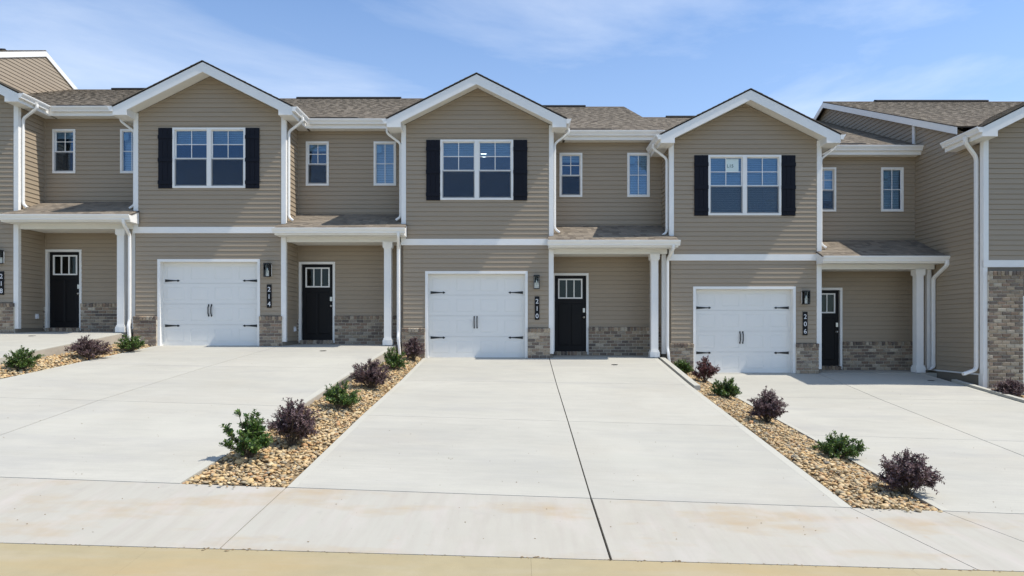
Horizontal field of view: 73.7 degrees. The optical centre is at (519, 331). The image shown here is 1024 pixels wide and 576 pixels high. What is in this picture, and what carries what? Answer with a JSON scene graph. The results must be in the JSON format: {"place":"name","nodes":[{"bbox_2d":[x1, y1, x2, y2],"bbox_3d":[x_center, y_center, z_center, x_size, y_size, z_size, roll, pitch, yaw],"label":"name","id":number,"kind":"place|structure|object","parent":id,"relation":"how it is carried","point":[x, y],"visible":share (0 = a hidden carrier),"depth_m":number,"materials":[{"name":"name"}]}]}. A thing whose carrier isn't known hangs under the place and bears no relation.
{"place":"outdoors","nodes":[
{"label":"outdoors","id":0,"kind":"place"},
{"bbox_2d":[0,332,132,364],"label":"driveway","id":1,"kind":"structure","parent":0,"point":[47,343],"depth_m":15.62,"materials":[{"name":"concrete"}]},
{"bbox_2d":[0,344,401,483],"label":"driveway","id":2,"kind":"structure","parent":0,"point":[112,403],"depth_m":10.29,"materials":[{"name":"concrete"}]},
{"bbox_2d":[3,391,1003,571],"bbox_3d":[0.586,1.313,10.206,18.654,1.513,9.526,0,0,0],"label":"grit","id":3,"kind":"object","parent":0,"point":[499,557],"visible":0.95,"depth_m":5.50,"materials":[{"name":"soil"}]},
{"bbox_2d":[0,477,1023,571],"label":"sidewalk","id":4,"kind":"structure","parent":0,"point":[139,514],"depth_m":6.17,"materials":[{"name":"concrete"}]},
{"bbox_2d":[0,0,1023,117],"label":"sky","id":5,"kind":"structure","parent":0,"point":[649,58],"materials":[{"name":"blue"}]},
{"bbox_2d":[287,355,851,507],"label":"driveway","id":6,"kind":"structure","parent":0,"point":[487,424],"depth_m":9.21,"materials":[{"name":"concrete"}]},
{"bbox_2d":[698,370,1023,513],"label":"driveway","id":7,"kind":"structure","parent":0,"point":[968,441],"depth_m":11.51,"materials":[{"name":"concrete"}]},
{"bbox_2d":[991,377,1023,396],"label":"purple shrub","id":8,"kind":"object","parent":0,"point":[1013,387],"visible":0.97,"depth_m":14.32,"materials":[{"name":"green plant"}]},
{"bbox_3d":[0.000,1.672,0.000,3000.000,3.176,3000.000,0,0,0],"label":"ground","id":9,"kind":"structure","parent":0,"visible":0},
{"bbox_2d":[0,48,77,93],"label":"townhouse","id":10,"kind":"structure","parent":9,"relation":"on","point":[32,71],"depth_m":22.73,"materials":[{"name":"plastic"}]},
{"bbox_2d":[0,81,143,339],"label":"townhouse","id":11,"kind":"structure","parent":9,"relation":"on","point":[69,218],"depth_m":17.87,"materials":[{"name":"vinyl siding"},{"name":"brick"},{"name":"asphalt shingles"}]},
{"bbox_2d":[52,129,75,172],"bbox_3d":[-11.970,-4.735,17.993,0.600,1.160,0.150,0,0,0],"label":"window","id":12,"kind":"structure","parent":11,"relation":"in","point":[65,134],"depth_m":17.93,"materials":[{"name":"white paint"}]},
{"bbox_2d":[50,252,78,327],"bbox_3d":[-11.980,-1.095,17.995,0.826,1.996,0.110,0,0,0],"label":"front door","id":13,"kind":"structure","parent":11,"relation":"in","point":[64,288],"depth_m":18.00,"materials":[{"name":"paint"}]},
{"bbox_2d":[120,129,132,172],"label":"window","id":14,"kind":"structure","parent":11,"relation":"in","point":[125,136],"depth_m":17.96,"materials":[{"name":"blue glass"}]},
{"bbox_2d":[0,344,151,378],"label":"gravel bed","id":15,"kind":"object","parent":9,"relation":"on","point":[53,361],"visible":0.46,"depth_m":13.79,"materials":[{"name":"beige gravel"}]},
{"bbox_2d":[2,345,44,370],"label":"green shrub","id":16,"kind":"object","parent":15,"relation":"on","point":[20,359],"visible":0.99,"depth_m":12.69,"materials":[{"name":"green plant"}]},
{"bbox_2d":[64,335,113,359],"bbox_3d":[-9.201,0.336,14.492,0.864,0.548,0.855,0,0,18],"label":"purple shrub","id":17,"kind":"object","parent":15,"relation":"on","point":[84,347],"visible":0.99,"depth_m":14.40,"materials":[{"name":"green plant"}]},
{"bbox_2d":[114,334,144,351],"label":"green shrub","id":18,"kind":"object","parent":15,"relation":"on","point":[132,344],"visible":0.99,"depth_m":15.74,"materials":[{"name":"green plant"}]},
{"bbox_2d":[107,60,423,354],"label":"townhouse","id":19,"kind":"structure","parent":9,"relation":"on","point":[266,219],"depth_m":17.09,"materials":[{"name":"vinyl siding"},{"name":"brick"},{"name":"asphalt shingles"}]},
{"bbox_2d":[172,128,244,187],"bbox_3d":[-7.728,-4.320,17.042,1.815,1.500,0.152,0,0,0],"label":"window","id":20,"kind":"structure","parent":19,"relation":"in","point":[208,132],"depth_m":17.00,"materials":[{"name":"white paint"}]},
{"bbox_2d":[163,262,256,345],"bbox_3d":[-7.735,-0.691,17.133,2.420,2.087,0.115,0,0,0],"label":"garage door","id":21,"kind":"structure","parent":19,"relation":"in","point":[205,303],"depth_m":17.13,"materials":[{"name":"metal"}]},
{"bbox_2d":[302,264,332,339],"bbox_3d":[-5.325,-0.770,17.995,0.826,1.996,0.110,0,0,0],"label":"front door","id":22,"kind":"structure","parent":19,"relation":"in","point":[317,301],"depth_m":18.00,"materials":[{"name":"paint"}]},
{"bbox_2d":[306,141,328,185],"bbox_3d":[-5.315,-4.410,17.993,0.600,1.160,0.150,0,0,0],"label":"window","id":23,"kind":"structure","parent":19,"relation":"in","point":[311,146],"depth_m":17.95,"materials":[{"name":"white paint"}]},
{"bbox_2d":[374,141,395,185],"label":"window","id":24,"kind":"structure","parent":19,"relation":"in","point":[381,159],"depth_m":18.04,"materials":[{"name":"blue glass"}]},
{"bbox_2d":[182,354,421,487],"bbox_3d":[-2.937,1.107,11.926,1.120,1.089,10.039,0,0,0],"label":"gravel bed","id":25,"kind":"object","parent":9,"relation":"on","point":[278,462],"visible":0.78,"depth_m":8.23,"materials":[{"name":"beige gravel"}]},
{"bbox_2d":[218,408,273,460],"bbox_3d":[-3.079,1.193,7.796,0.598,0.625,0.592,0,0,45],"label":"green shrub","id":26,"kind":"object","parent":25,"relation":"on","point":[252,439],"visible":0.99,"depth_m":7.80,"materials":[{"name":"green plant"}]},
{"bbox_2d":[262,397,320,446],"bbox_3d":[-2.787,1.138,8.485,0.653,0.642,0.629,0,0,0],"label":"purple shrub","id":27,"kind":"object","parent":25,"relation":"on","point":[292,423],"visible":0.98,"depth_m":8.38,"materials":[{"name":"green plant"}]},
{"bbox_2d":[323,380,360,409],"bbox_3d":[-2.748,0.995,10.604,0.608,0.506,0.581,0,0,-19],"label":"green shrub","id":28,"kind":"object","parent":25,"relation":"on","point":[337,396],"visible":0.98,"depth_m":10.55,"materials":[{"name":"green plant"}]},
{"bbox_2d":[349,359,391,388],"bbox_3d":[-2.729,0.785,12.488,0.768,0.612,0.787,0,0,-16],"label":"purple shrub","id":29,"kind":"object","parent":25,"relation":"on","point":[372,375],"visible":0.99,"depth_m":12.37,"materials":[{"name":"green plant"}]},
{"bbox_2d":[380,346,409,369],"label":"green shrub","id":30,"kind":"object","parent":25,"relation":"on","point":[395,361],"visible":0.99,"depth_m":14.73,"materials":[{"name":"green plant"}]},
{"bbox_2d":[400,336,425,361],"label":"purple shrub","id":31,"kind":"object","parent":25,"relation":"on","point":[412,349],"visible":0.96,"depth_m":16.25,"materials":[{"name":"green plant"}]},
{"bbox_2d":[0,543,1023,575],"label":"street gutter","id":32,"kind":"object","parent":9,"relation":"on","point":[42,560],"visible":1,"depth_m":5.30,"materials":[{"name":"concrete"}]},
{"bbox_2d":[382,72,680,361],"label":"townhouse","id":33,"kind":"structure","parent":9,"relation":"on","point":[535,229],"depth_m":17.09,"materials":[{"name":"vinyl siding"},{"name":"brick"},{"name":"asphalt shingles"}]},
{"bbox_2d":[440,140,512,199],"bbox_3d":[-1.068,-4.022,17.042,1.815,1.500,0.152,0,0,0],"label":"window","id":34,"kind":"structure","parent":33,"relation":"in","point":[476,152],"depth_m":17.00,"materials":[{"name":"white paint"}]},
{"bbox_2d":[429,274,524,356],"bbox_3d":[-1.075,-0.393,17.133,2.420,2.087,0.115,0,0,0],"label":"garage door","id":35,"kind":"structure","parent":33,"relation":"in","point":[471,315],"depth_m":17.13,"materials":[{"name":"metal"}]},
{"bbox_2d":[555,276,585,350],"bbox_3d":[1.335,-0.472,17.995,0.826,1.996,0.110,0,0,0],"label":"front door","id":36,"kind":"structure","parent":33,"relation":"in","point":[570,312],"depth_m":18.00,"materials":[{"name":"paint"}]},
{"bbox_2d":[559,153,581,196],"bbox_3d":[1.345,-4.112,17.993,0.600,1.160,0.150,0,0,0],"label":"window","id":37,"kind":"structure","parent":33,"relation":"in","point":[570,156],"depth_m":17.95,"materials":[{"name":"white paint"}]},
{"bbox_2d":[627,153,649,196],"bbox_3d":[3.120,-4.112,17.993,0.590,1.160,0.150,0,0,0],"label":"window","id":38,"kind":"structure","parent":33,"relation":"in","point":[638,170],"depth_m":18.03,"materials":[{"name":"blue glass"}]},
{"bbox_2d":[660,357,699,390],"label":"kerb","id":39,"kind":"structure","parent":9,"relation":"on","point":[683,375],"depth_m":14.81,"materials":[{"name":"concrete"}]},
{"bbox_2d":[643,88,949,373],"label":"townhouse","id":40,"kind":"structure","parent":9,"relation":"on","point":[800,249],"depth_m":17.03,"materials":[{"name":"vinyl siding"},{"name":"brick"},{"name":"asphalt shingles"}]},
{"bbox_2d":[696,290,790,372],"bbox_3d":[5.590,-0.011,17.133,2.420,2.087,0.115,0,0,0],"label":"garage door","id":41,"kind":"structure","parent":40,"relation":"in","point":[739,331],"depth_m":17.13,"materials":[{"name":"metal"}]},
{"bbox_2d":[708,155,780,214],"bbox_3d":[5.598,-3.640,17.042,1.815,1.500,0.152,0,0,0],"label":"window","id":42,"kind":"structure","parent":40,"relation":"in","point":[731,162],"depth_m":17.09,"materials":[{"name":"blue glass"}]},
{"bbox_2d":[822,167,835,211],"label":"window","id":43,"kind":"structure","parent":40,"relation":"in","point":[827,181],"depth_m":17.98,"materials":[{"name":"white paint"}]},
{"bbox_2d":[822,290,838,365],"bbox_3d":[8.000,-0.090,17.995,0.826,1.996,0.110,0,0,0],"label":"front door","id":44,"kind":"structure","parent":40,"relation":"in","point":[830,320],"depth_m":18.00,"materials":[{"name":"paint"}]},
{"bbox_2d":[881,167,903,211],"bbox_3d":[9.785,-3.730,17.993,0.590,1.160,0.150,0,0,0],"label":"window","id":45,"kind":"structure","parent":40,"relation":"in","point":[891,181],"depth_m":18.03,"materials":[{"name":"blue glass"}]},
{"bbox_2d":[685,372,942,512],"bbox_3d":[3.897,1.392,11.935,0.987,1.006,10.050,0,0,0],"label":"gravel bed","id":46,"kind":"object","parent":9,"relation":"on","point":[848,482],"visible":0.89,"depth_m":8.48,"materials":[{"name":"beige gravel"}]},
{"bbox_2d":[674,359,693,373],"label":"green shrub","id":47,"kind":"object","parent":46,"relation":"on","point":[684,367],"visible":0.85,"depth_m":16.22,"materials":[{"name":"green plant"}]},
{"bbox_2d":[691,355,719,382],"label":"purple shrub","id":48,"kind":"object","parent":46,"relation":"on","point":[704,368],"visible":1,"depth_m":15.15,"materials":[{"name":"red plant"}]},
{"bbox_2d":[709,376,742,398],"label":"green shrub","id":49,"kind":"object","parent":46,"relation":"on","point":[725,389],"visible":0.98,"depth_m":13.11,"materials":[{"name":"green plant"}]},
{"bbox_2d":[747,386,787,422],"bbox_3d":[3.986,1.182,10.900,0.661,0.632,0.613,0,0,0],"label":"purple shrub","id":50,"kind":"object","parent":46,"relation":"on","point":[767,405],"visible":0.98,"depth_m":10.81,"materials":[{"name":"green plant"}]},
{"bbox_2d":[810,430,869,458],"bbox_3d":[4.256,1.487,9.039,0.677,0.426,0.628,0,0,0],"label":"green shrub","id":51,"kind":"object","parent":46,"relation":"on","point":[832,447],"visible":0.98,"depth_m":8.93,"materials":[{"name":"green plant"}]},
{"bbox_2d":[877,448,945,495],"bbox_3d":[4.320,1.557,7.535,0.675,0.551,0.653,0,0,0],"label":"purple shrub","id":52,"kind":"object","parent":46,"relation":"on","point":[906,473],"visible":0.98,"depth_m":7.48,"materials":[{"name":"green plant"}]},
{"bbox_2d":[813,100,1023,395],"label":"townhouse","id":53,"kind":"structure","parent":9,"relation":"on","point":[969,190],"depth_m":15.84,"materials":[{"name":"plastic"}]},
{"bbox_2d":[951,379,1023,402],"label":"kerb","id":54,"kind":"structure","parent":9,"relation":"on","point":[998,393],"depth_m":14.67,"materials":[{"name":"concrete"}]}
]}

